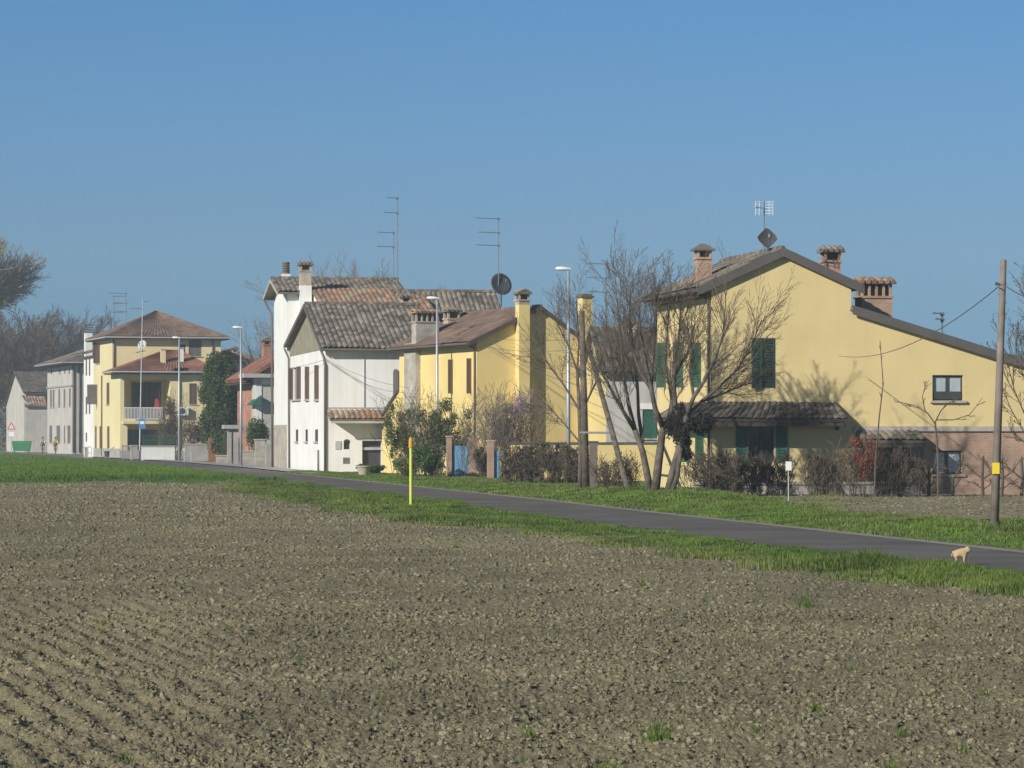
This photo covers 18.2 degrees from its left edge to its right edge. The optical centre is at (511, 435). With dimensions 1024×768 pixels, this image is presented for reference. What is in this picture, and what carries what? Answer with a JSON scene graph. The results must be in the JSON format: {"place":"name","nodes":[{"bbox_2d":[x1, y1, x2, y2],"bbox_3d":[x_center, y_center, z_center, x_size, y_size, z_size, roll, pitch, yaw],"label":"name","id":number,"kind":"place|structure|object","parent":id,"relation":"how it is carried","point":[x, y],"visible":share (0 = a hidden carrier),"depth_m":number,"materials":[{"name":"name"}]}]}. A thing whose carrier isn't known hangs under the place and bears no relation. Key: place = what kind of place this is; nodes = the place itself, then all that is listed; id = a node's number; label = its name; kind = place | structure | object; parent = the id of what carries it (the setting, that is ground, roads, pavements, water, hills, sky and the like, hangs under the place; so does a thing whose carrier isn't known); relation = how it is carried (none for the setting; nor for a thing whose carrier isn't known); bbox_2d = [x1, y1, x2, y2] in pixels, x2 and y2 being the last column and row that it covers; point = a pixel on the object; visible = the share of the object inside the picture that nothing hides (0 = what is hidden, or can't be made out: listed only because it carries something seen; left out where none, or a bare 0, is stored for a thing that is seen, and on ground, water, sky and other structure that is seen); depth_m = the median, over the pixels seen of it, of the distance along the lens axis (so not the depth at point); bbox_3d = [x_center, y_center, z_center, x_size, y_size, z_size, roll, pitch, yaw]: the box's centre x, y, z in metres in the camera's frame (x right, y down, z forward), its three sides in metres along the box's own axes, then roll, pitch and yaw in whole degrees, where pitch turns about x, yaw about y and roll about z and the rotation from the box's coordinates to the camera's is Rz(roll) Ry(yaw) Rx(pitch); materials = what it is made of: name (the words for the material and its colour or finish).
{"place":"outdoors","nodes":[
{"label":"outdoors","id":0,"kind":"place"},
{"bbox_2d":[0,236,49,318],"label":"bare tree","id":1,"kind":"object","parent":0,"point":[11,282],"visible":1,"depth_m":410.73,"materials":[{"name":"brown plant"}]},
{"bbox_2d":[0,453,287,482],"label":"crop grass","id":2,"kind":"structure","parent":0,"point":[23,467],"depth_m":161.79,"materials":[{"name":"green plant"}]},
{"bbox_2d":[1,479,292,482],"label":"crop field","id":3,"kind":"structure","parent":0,"point":[166,481],"depth_m":138.33,"materials":[{"name":"green plant"}]},
{"bbox_2d":[88,456,312,473],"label":"pavement","id":4,"kind":"structure","parent":0,"point":[269,468],"depth_m":210.17,"materials":[{"name":"concrete"}]},
{"bbox_2d":[129,300,148,459],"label":"mast","id":5,"kind":"object","parent":4,"relation":"on","point":[141,351],"visible":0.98,"depth_m":270.96,"materials":[{"name":"metal"}]},
{"bbox_2d":[172,336,180,460],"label":"street lamp","id":6,"kind":"object","parent":4,"relation":"on","point":[175,337],"visible":0.88,"depth_m":247.94,"materials":[{"name":"metal"}]},
{"bbox_2d":[233,326,242,465],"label":"street lamp","id":7,"kind":"object","parent":4,"relation":"on","point":[240,453],"visible":0.92,"depth_m":209.93,"materials":[{"name":"metal"}]},
{"bbox_2d":[0,448,966,519],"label":"yard","id":8,"kind":"structure","parent":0,"point":[79,455],"depth_m":291.17,"materials":[{"name":"green plant"}]},
{"bbox_2d":[4,371,46,451],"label":"barn","id":9,"kind":"structure","parent":8,"relation":"on","point":[25,404],"depth_m":395.75,"materials":[{"name":"grey paint"}]},
{"bbox_2d":[0,303,63,407],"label":"bare tree","id":10,"kind":"object","parent":8,"relation":"on","point":[8,335],"visible":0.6,"depth_m":436.21,"materials":[{"name":"brown plant"}]},
{"bbox_2d":[0,333,81,405],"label":"bare tree","id":11,"kind":"object","parent":8,"relation":"on","point":[4,368],"visible":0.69,"depth_m":430.03,"materials":[{"name":"brown plant"}]},
{"bbox_2d":[0,308,86,384],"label":"bare tree","id":12,"kind":"object","parent":8,"relation":"on","point":[70,344],"visible":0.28,"depth_m":450.29,"materials":[{"name":"brown plant"}]},
{"bbox_2d":[2,301,114,360],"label":"bare tree","id":13,"kind":"object","parent":8,"relation":"on","point":[81,337],"visible":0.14,"depth_m":459.27,"materials":[{"name":"brown plant"}]},
{"bbox_2d":[34,346,92,453],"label":"apartment block","id":14,"kind":"structure","parent":8,"relation":"on","point":[65,400],"depth_m":358.80,"materials":[{"name":"grey paint"}]},
{"bbox_2d":[72,325,93,455],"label":"terraced house","id":15,"kind":"structure","parent":8,"relation":"on","point":[88,408],"depth_m":303.00,"materials":[{"name":"white paint"}]},
{"bbox_2d":[84,311,230,458],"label":"villa","id":16,"kind":"object","parent":8,"relation":"on","point":[113,393],"visible":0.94,"depth_m":289.10,"materials":[{"name":"yellow paint"}]},
{"bbox_2d":[128,430,157,449],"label":"window","id":17,"kind":"structure","parent":16,"relation":"in","point":[133,435],"depth_m":288.45,"materials":[{"name":"grey glass"}]},
{"bbox_2d":[132,382,160,417],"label":"window","id":18,"kind":"structure","parent":16,"relation":"in","point":[151,391],"depth_m":288.59,"materials":[{"name":"grey glass"}]},
{"bbox_2d":[141,446,174,460],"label":"wall","id":19,"kind":"structure","parent":8,"relation":"on","point":[160,452],"depth_m":262.39,"materials":[{"name":"white paint"}]},
{"bbox_2d":[149,403,198,459],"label":"shrub","id":20,"kind":"object","parent":8,"relation":"on","point":[169,423],"visible":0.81,"depth_m":265.67,"materials":[{"name":"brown plant"}]},
{"bbox_2d":[158,385,197,444],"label":"shrub","id":21,"kind":"object","parent":8,"relation":"on","point":[169,406],"visible":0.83,"depth_m":267.85,"materials":[{"name":"brown plant"}]},
{"bbox_2d":[170,420,207,446],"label":"shrub","id":22,"kind":"object","parent":8,"relation":"on","point":[195,432],"visible":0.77,"depth_m":261.83,"materials":[{"name":"brown plant"}]},
{"bbox_2d":[184,444,207,460],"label":"wall","id":23,"kind":"structure","parent":8,"relation":"on","point":[199,452],"depth_m":258.23,"materials":[{"name":"concrete"}]},
{"bbox_2d":[197,350,236,453],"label":"conifer","id":24,"kind":"object","parent":8,"relation":"on","point":[216,417],"visible":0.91,"depth_m":246.26,"materials":[{"name":"green plant"}]},
{"bbox_2d":[222,425,247,463],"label":"slab canopy","id":25,"kind":"object","parent":8,"relation":"on","point":[235,428],"visible":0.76,"depth_m":226.21,"materials":[{"name":"concrete"}]},
{"bbox_2d":[221,346,258,457],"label":"house","id":26,"kind":"structure","parent":8,"relation":"on","point":[235,357],"depth_m":300.76,"materials":[{"name":"beige paint"}]},
{"bbox_2d":[223,316,273,368],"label":"bare tree","id":27,"kind":"object","parent":8,"relation":"on","point":[251,355],"visible":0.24,"depth_m":261.36,"materials":[{"name":"plant"}]},
{"bbox_2d":[224,337,273,452],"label":"brick house","id":28,"kind":"structure","parent":8,"relation":"on","point":[256,387],"depth_m":232.29,"materials":[{"name":"paint"}]},
{"bbox_2d":[238,413,270,450],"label":"shrub","id":29,"kind":"object","parent":8,"relation":"on","point":[256,430],"visible":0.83,"depth_m":225.70,"materials":[{"name":"green plant"}]},
{"bbox_2d":[254,439,265,465],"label":"stone pillar","id":30,"kind":"structure","parent":8,"relation":"on","point":[259,452],"depth_m":214.07,"materials":[{"name":"beige stone"}]},
{"bbox_2d":[241,249,391,349],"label":"bare tree","id":31,"kind":"object","parent":8,"relation":"on","point":[319,276],"visible":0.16,"depth_m":249.70,"materials":[{"name":"plant"}]},
{"bbox_2d":[263,261,433,472],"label":"farmhouse","id":32,"kind":"object","parent":8,"relation":"on","point":[323,421],"visible":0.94,"depth_m":182.29,"materials":[{"name":"white paint"}]},
{"bbox_2d":[288,367,300,400],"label":"window","id":33,"kind":"structure","parent":32,"relation":"in","point":[298,369],"depth_m":189.49,"materials":[{"name":"brown wood"}]},
{"bbox_2d":[365,386,431,473],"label":"flowering shrub","id":34,"kind":"object","parent":8,"relation":"on","point":[401,432],"visible":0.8,"depth_m":162.82,"materials":[{"name":"green plant"}]},
{"bbox_2d":[393,455,417,476],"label":"laurel bush","id":35,"kind":"object","parent":8,"relation":"on","point":[402,466],"visible":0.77,"depth_m":155.90,"materials":[{"name":"green plant"}]},
{"bbox_2d":[426,296,438,472],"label":"street lamp","id":36,"kind":"object","parent":8,"relation":"on","point":[437,364],"visible":0.62,"depth_m":165.54,"materials":[{"name":"metal"}]},
{"bbox_2d":[383,381,489,475],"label":"flowering shrub","id":37,"kind":"object","parent":8,"relation":"on","point":[436,431],"visible":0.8,"depth_m":156.78,"materials":[{"name":"green plant"}]},
{"bbox_2d":[391,289,500,321],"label":"house","id":38,"kind":"structure","parent":8,"relation":"on","point":[468,300],"depth_m":194.23,"materials":[{"name":"brown tile"}]},
{"bbox_2d":[477,218,499,305],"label":"tv aerial","id":39,"kind":"object","parent":38,"relation":"attached to","point":[498,232],"visible":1,"depth_m":185.98,"materials":[{"name":"metal"}]},
{"bbox_2d":[491,273,511,306],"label":"satellite dish","id":40,"kind":"object","parent":39,"relation":"attached to","point":[504,287],"visible":1,"depth_m":186.05,"materials":[{"name":"grey metal"}]},
{"bbox_2d":[445,419,476,475],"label":"forsythia bush","id":41,"kind":"object","parent":8,"relation":"on","point":[467,448],"visible":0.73,"depth_m":152.50,"materials":[{"name":"brown plant"}]},
{"bbox_2d":[468,445,501,476],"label":"hedge shrub","id":42,"kind":"object","parent":8,"relation":"on","point":[479,456],"visible":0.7,"depth_m":148.78,"materials":[{"name":"brown plant"}]},
{"bbox_2d":[381,288,593,473],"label":"house","id":43,"kind":"structure","parent":8,"relation":"on","point":[468,358],"depth_m":164.74,"materials":[{"name":"yellow paint"}]},
{"bbox_2d":[451,379,555,476],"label":"blossom tree","id":44,"kind":"object","parent":8,"relation":"on","point":[507,430],"visible":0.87,"depth_m":149.74,"materials":[{"name":"plant"}]},
{"bbox_2d":[494,440,527,481],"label":"hedge shrub","id":45,"kind":"object","parent":8,"relation":"on","point":[516,470],"visible":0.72,"depth_m":136.84,"materials":[{"name":"brown plant"}]},
{"bbox_2d":[538,440,573,482],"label":"hedge shrub","id":46,"kind":"object","parent":8,"relation":"on","point":[551,467],"visible":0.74,"depth_m":133.80,"materials":[{"name":"brown plant"}]},
{"bbox_2d":[557,441,577,482],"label":"hedge shrub","id":47,"kind":"object","parent":8,"relation":"on","point":[571,471],"visible":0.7,"depth_m":130.80,"materials":[{"name":"brown plant"}]},
{"bbox_2d":[510,442,656,480],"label":"garden wall","id":48,"kind":"structure","parent":8,"relation":"on","point":[605,448],"depth_m":146.94,"materials":[{"name":"yellow paint"}]},
{"bbox_2d":[582,451,620,487],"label":"hedge shrub","id":49,"kind":"object","parent":8,"relation":"on","point":[606,479],"visible":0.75,"depth_m":109.96,"materials":[{"name":"brown plant"}]},
{"bbox_2d":[579,318,656,441],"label":"outbuilding","id":50,"kind":"structure","parent":8,"relation":"on","point":[597,422],"depth_m":156.38,"materials":[{"name":"grey paint"}]},
{"bbox_2d":[643,410,656,439],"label":"window","id":51,"kind":"structure","parent":50,"relation":"in","point":[649,426],"depth_m":156.44,"materials":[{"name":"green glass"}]},
{"bbox_2d":[682,449,731,488],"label":"hedge shrub","id":52,"kind":"object","parent":8,"relation":"on","point":[708,479],"visible":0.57,"depth_m":106.92,"materials":[{"name":"brown plant"}]},
{"bbox_2d":[707,445,755,493],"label":"hedge shrub","id":53,"kind":"object","parent":8,"relation":"on","point":[725,465],"visible":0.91,"depth_m":105.38,"materials":[{"name":"brown plant"}]},
{"bbox_2d":[735,447,775,495],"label":"hedge shrub","id":54,"kind":"object","parent":8,"relation":"on","point":[753,484],"visible":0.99,"depth_m":105.34,"materials":[{"name":"brown plant"}]},
{"bbox_2d":[754,450,802,495],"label":"hedge shrub","id":55,"kind":"object","parent":8,"relation":"on","point":[770,481],"visible":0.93,"depth_m":105.13,"materials":[{"name":"brown plant"}]},
{"bbox_2d":[691,481,921,494],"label":"wall","id":56,"kind":"structure","parent":8,"relation":"on","point":[799,487],"depth_m":108.05,"materials":[{"name":"concrete"}]},
{"bbox_2d":[637,244,1023,494],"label":"farmhouse","id":57,"kind":"object","parent":8,"relation":"on","point":[822,395],"visible":0.81,"depth_m":109.39,"materials":[{"name":"yellow paint"}]},
{"bbox_2d":[656,343,665,387],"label":"shutter","id":58,"kind":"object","parent":57,"relation":"in","point":[662,384],"depth_m":115.13,"materials":[{"name":"green wood"}]},
{"bbox_2d":[691,343,700,387],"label":"shutter","id":59,"kind":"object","parent":57,"relation":"in","point":[696,380],"depth_m":109.94,"materials":[{"name":"green wood"}]},
{"bbox_2d":[749,426,773,461],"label":"window","id":60,"kind":"structure","parent":57,"relation":"in","point":[762,437],"depth_m":108.92,"materials":[{"name":"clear glass"}]},
{"bbox_2d":[757,228,776,251],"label":"satellite dish","id":61,"kind":"object","parent":57,"relation":"attached to","point":[767,238],"visible":0.99,"depth_m":110.01,"materials":[{"name":"grey paint"}]},
{"bbox_2d":[762,338,774,387],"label":"shutter","id":62,"kind":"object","parent":57,"relation":"in","point":[770,382],"depth_m":108.87,"materials":[{"name":"green wood"}]},
{"bbox_2d":[930,375,966,402],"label":"window","id":63,"kind":"structure","parent":57,"relation":"in","point":[944,387],"depth_m":110.10,"materials":[{"name":"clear glass"}]},
{"bbox_2d":[931,451,965,476],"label":"window","id":64,"kind":"structure","parent":57,"relation":"in","point":[949,457],"depth_m":110.13,"materials":[{"name":"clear glass"}]},
{"bbox_2d":[868,443,904,496],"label":"hedge shrub","id":65,"kind":"object","parent":8,"relation":"on","point":[888,482],"visible":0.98,"depth_m":103.83,"materials":[{"name":"brown plant"}]},
{"bbox_2d":[906,448,930,496],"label":"hedge shrub","id":66,"kind":"object","parent":8,"relation":"on","point":[919,476],"visible":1,"depth_m":103.94,"materials":[{"name":"brown plant"}]},
{"bbox_2d":[981,276,1023,356],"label":"bare tree","id":67,"kind":"object","parent":8,"relation":"on","point":[1017,332],"visible":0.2,"depth_m":148.54,"materials":[{"name":"brown plant"}]},
{"bbox_2d":[992,262,1023,441],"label":"bare tree","id":68,"kind":"object","parent":8,"relation":"on","point":[1008,404],"visible":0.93,"depth_m":100.98,"materials":[{"name":"brown plant"}]},
{"bbox_2d":[0,481,1023,767],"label":"ploughed field","id":69,"kind":"structure","parent":0,"point":[98,713],"depth_m":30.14,"materials":[{"name":"soil"}]},
{"bbox_2d":[0,481,398,521],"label":"soil clods","id":70,"kind":"object","parent":69,"relation":"on","point":[177,493],"visible":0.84,"depth_m":95.12,"materials":[{"name":"brown soil"}]},
{"bbox_2d":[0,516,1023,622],"bbox_3d":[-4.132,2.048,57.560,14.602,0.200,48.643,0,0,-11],"label":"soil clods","id":71,"kind":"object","parent":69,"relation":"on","point":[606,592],"visible":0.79,"depth_m":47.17,"materials":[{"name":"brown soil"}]},
{"bbox_2d":[634,715,673,741],"bbox_3d":[0.987,1.979,21.724,0.270,0.210,0.231,0,0,31],"label":"weed tuft","id":72,"kind":"object","parent":69,"relation":"on","point":[655,736],"visible":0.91,"depth_m":21.71,"materials":[{"name":"green plant"}]},
{"bbox_2d":[0,452,1023,571],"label":"road","id":73,"kind":"structure","parent":0,"point":[788,536],"depth_m":73.77,"materials":[{"name":"grey asphalt"}]},
{"bbox_2d":[0,0,1023,435],"label":"sky","id":74,"kind":"structure","parent":0,"point":[171,155],"materials":[{"name":"blue"}]},
{"bbox_2d":[3,452,1023,552],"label":"road shoulder","id":75,"kind":"object","parent":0,"point":[965,545],"visible":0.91,"depth_m":78.35},
{"bbox_2d":[182,477,1023,595],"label":"verge grass","id":76,"kind":"structure","parent":0,"point":[888,568],"depth_m":60.37,"materials":[{"name":"green plant"}]},
{"bbox_2d":[286,470,1023,549],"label":"verge","id":77,"kind":"structure","parent":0,"point":[1011,545],"depth_m":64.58,"materials":[{"name":"green plant"}]},
{"bbox_2d":[403,436,445,477],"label":"laurel bush","id":78,"kind":"object","parent":77,"relation":"on","point":[427,459],"visible":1,"depth_m":151.75,"materials":[{"name":"green plant"}]},
{"bbox_2d":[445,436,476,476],"bbox_3d":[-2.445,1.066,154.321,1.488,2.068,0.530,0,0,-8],"label":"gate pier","id":79,"kind":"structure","parent":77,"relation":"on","point":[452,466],"depth_m":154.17,"materials":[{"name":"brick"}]},
{"bbox_2d":[452,446,467,476],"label":"gate","id":80,"kind":"structure","parent":79,"relation":"in","point":[456,471],"depth_m":154.21,"materials":[{"name":"blue metal"}]},
{"bbox_2d":[486,440,499,478],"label":"gate pier","id":81,"kind":"structure","parent":77,"relation":"on","point":[493,465],"depth_m":144.03,"materials":[{"name":"brick"}]},
{"bbox_2d":[518,437,550,482],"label":"hedge shrub","id":82,"kind":"object","parent":77,"relation":"on","point":[533,467],"visible":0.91,"depth_m":134.83,"materials":[{"name":"brown plant"}]},
{"bbox_2d":[555,266,570,477],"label":"street lamp","id":83,"kind":"object","parent":77,"relation":"on","point":[560,268],"visible":0.69,"depth_m":135.94,"materials":[{"name":"metal"}]},
{"bbox_2d":[499,256,631,487],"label":"bare tree","id":84,"kind":"object","parent":77,"relation":"on","point":[577,404],"visible":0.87,"depth_m":121.25,"materials":[{"name":"brown plant"}]},
{"bbox_2d":[589,441,598,487],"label":"wall pillar","id":85,"kind":"structure","parent":77,"relation":"on","point":[593,450],"depth_m":119.00,"materials":[{"name":"grey concrete"}]},
{"bbox_2d":[579,311,629,487],"bbox_3d":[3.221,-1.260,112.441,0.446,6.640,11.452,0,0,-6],"label":"utility pole","id":86,"kind":"object","parent":77,"relation":"on","point":[584,432],"visible":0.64,"depth_m":117.87,"materials":[{"name":"brown wood"}]},
{"bbox_2d":[557,220,662,489],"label":"pollard tree","id":87,"kind":"object","parent":77,"relation":"on","point":[639,439],"visible":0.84,"depth_m":104.89,"materials":[{"name":"brown plant"}]},
{"bbox_2d":[604,449,641,487],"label":"hedge shrub","id":88,"kind":"object","parent":77,"relation":"on","point":[627,465],"visible":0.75,"depth_m":108.86,"materials":[{"name":"brown plant"}]},
{"bbox_2d":[593,245,718,490],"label":"pollard tree","id":89,"kind":"object","parent":77,"relation":"on","point":[658,462],"visible":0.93,"depth_m":103.15,"materials":[{"name":"brown plant"}]},
{"bbox_2d":[667,451,704,487],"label":"hedge shrub","id":90,"kind":"object","parent":77,"relation":"on","point":[689,474],"visible":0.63,"depth_m":107.95,"materials":[{"name":"brown plant"}]},
{"bbox_2d":[631,236,801,490],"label":"pollard tree","id":91,"kind":"object","parent":77,"relation":"on","point":[680,425],"visible":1,"depth_m":102.31,"materials":[{"name":"brown plant"}]},
{"bbox_2d":[990,259,1006,526],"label":"utility pole","id":92,"kind":"object","parent":77,"relation":"on","point":[995,486],"visible":0.92,"depth_m":71.43,"materials":[{"name":"brown wood"}]},
{"bbox_2d":[754,494,1023,520],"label":"garden plot","id":93,"kind":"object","parent":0,"point":[976,502],"visible":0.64,"depth_m":91.45,"materials":[{"name":"soil"}]},
{"bbox_2d":[793,446,841,495],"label":"hedge shrub","id":94,"kind":"object","parent":93,"relation":"on","point":[817,477],"visible":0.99,"depth_m":104.92,"materials":[{"name":"brown plant"}]},
{"bbox_2d":[815,449,851,494],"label":"hedge shrub","id":95,"kind":"object","parent":93,"relation":"on","point":[836,472],"visible":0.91,"depth_m":104.84,"materials":[{"name":"brown plant"}]},
{"bbox_2d":[825,428,887,496],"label":"red shrub","id":96,"kind":"object","parent":93,"relation":"on","point":[857,458],"visible":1,"depth_m":103.39,"materials":[{"name":"brown plant"}]},
{"bbox_2d":[873,342,883,496],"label":"sapling","id":97,"kind":"object","parent":93,"relation":"on","point":[881,394],"visible":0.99,"depth_m":102.98,"materials":[{"name":"brown plant"}]},
{"bbox_2d":[882,445,920,496],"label":"hedge shrub","id":98,"kind":"object","parent":93,"relation":"on","point":[903,461],"visible":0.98,"depth_m":103.88,"materials":[{"name":"brown plant"}]},
{"bbox_2d":[894,380,983,496],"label":"young tree","id":99,"kind":"object","parent":93,"relation":"on","point":[938,470],"visible":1,"depth_m":103.98,"materials":[{"name":"brown plant"}]},
{"bbox_2d":[956,454,1007,495],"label":"pruned tree","id":100,"kind":"object","parent":93,"relation":"on","point":[982,477],"visible":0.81,"depth_m":103.97,"materials":[{"name":"brown plant"}]},
{"bbox_2d":[978,453,1023,496],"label":"pruned tree","id":101,"kind":"object","parent":93,"relation":"on","point":[1002,477],"visible":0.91,"depth_m":103.97,"materials":[{"name":"brown plant"}]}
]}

